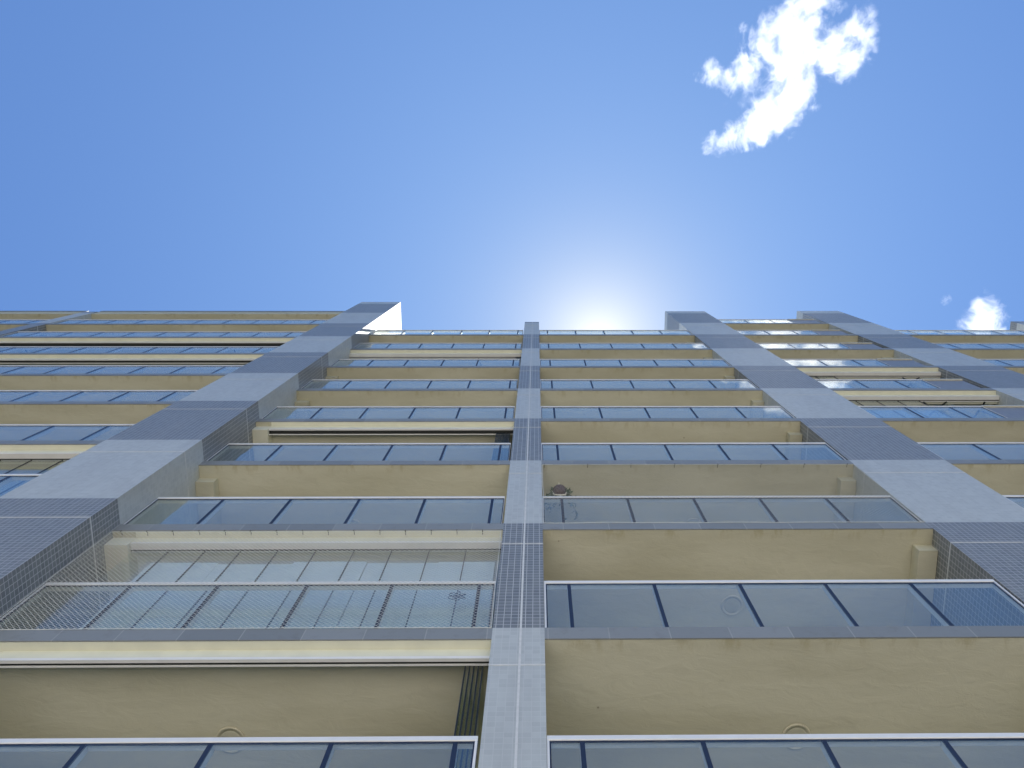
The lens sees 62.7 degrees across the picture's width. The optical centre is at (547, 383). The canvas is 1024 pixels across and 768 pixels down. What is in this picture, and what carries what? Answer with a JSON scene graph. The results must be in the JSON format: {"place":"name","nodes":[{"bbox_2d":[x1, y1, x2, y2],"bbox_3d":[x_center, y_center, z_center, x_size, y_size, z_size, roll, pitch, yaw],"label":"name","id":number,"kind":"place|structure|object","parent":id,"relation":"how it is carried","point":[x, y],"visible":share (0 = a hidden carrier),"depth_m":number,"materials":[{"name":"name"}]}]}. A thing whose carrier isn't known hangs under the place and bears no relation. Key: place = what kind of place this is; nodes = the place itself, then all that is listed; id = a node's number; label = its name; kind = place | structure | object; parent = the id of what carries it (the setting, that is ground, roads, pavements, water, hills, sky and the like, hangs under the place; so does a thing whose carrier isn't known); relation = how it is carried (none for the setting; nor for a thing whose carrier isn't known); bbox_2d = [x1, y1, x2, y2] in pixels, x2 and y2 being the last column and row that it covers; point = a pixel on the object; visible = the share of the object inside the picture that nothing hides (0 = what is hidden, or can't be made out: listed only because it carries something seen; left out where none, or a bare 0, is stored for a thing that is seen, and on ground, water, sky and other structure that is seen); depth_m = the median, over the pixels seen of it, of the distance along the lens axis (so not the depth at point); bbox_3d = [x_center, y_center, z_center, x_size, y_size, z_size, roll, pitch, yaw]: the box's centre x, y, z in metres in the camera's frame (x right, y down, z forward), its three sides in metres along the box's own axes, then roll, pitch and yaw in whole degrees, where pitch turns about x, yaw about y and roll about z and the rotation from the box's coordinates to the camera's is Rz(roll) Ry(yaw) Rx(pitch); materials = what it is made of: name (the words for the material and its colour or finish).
{"place":"outdoors","nodes":[
{"label":"outdoors","id":0,"kind":"place"},
{"bbox_2d":[448,591,465,625],"bbox_3d":[-1.018,2.499,9.082,0.206,1.126,0.032,0,-78,-1],"label":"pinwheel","id":1,"kind":"object","parent":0,"point":[455,595],"visible":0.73,"depth_m":9.50,"materials":[{"name":"plastic"}]},
{"bbox_2d":[0,302,1023,767],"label":"apartment building","id":2,"kind":"structure","parent":0,"point":[810,642],"depth_m":11.26,"materials":[{"name":"concrete"}]},
{"bbox_2d":[0,530,500,629],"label":"safety net","id":3,"kind":"object","parent":2,"relation":"attached to","point":[146,532],"visible":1,"depth_m":9.54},
{"bbox_2d":[544,483,577,519],"bbox_3d":[0.171,1.854,13.465,0.646,1.146,0.426,0,-78,-1],"label":"hanging plant","id":4,"kind":"object","parent":2,"relation":"hanging from","point":[563,492],"visible":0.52,"depth_m":13.46,"materials":[{"name":"plant"}]},
{"bbox_2d":[542,463,924,522],"bbox_3d":[2.517,1.623,12.661,5.186,2.645,0.076,0,-78,-1],"label":"safety net","id":5,"kind":"object","parent":2,"relation":"attached to","point":[544,465],"visible":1,"depth_m":12.52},
{"bbox_2d":[0,0,1023,333],"label":"sky","id":6,"kind":"structure","parent":0,"point":[463,164],"materials":[{"name":"blue"}]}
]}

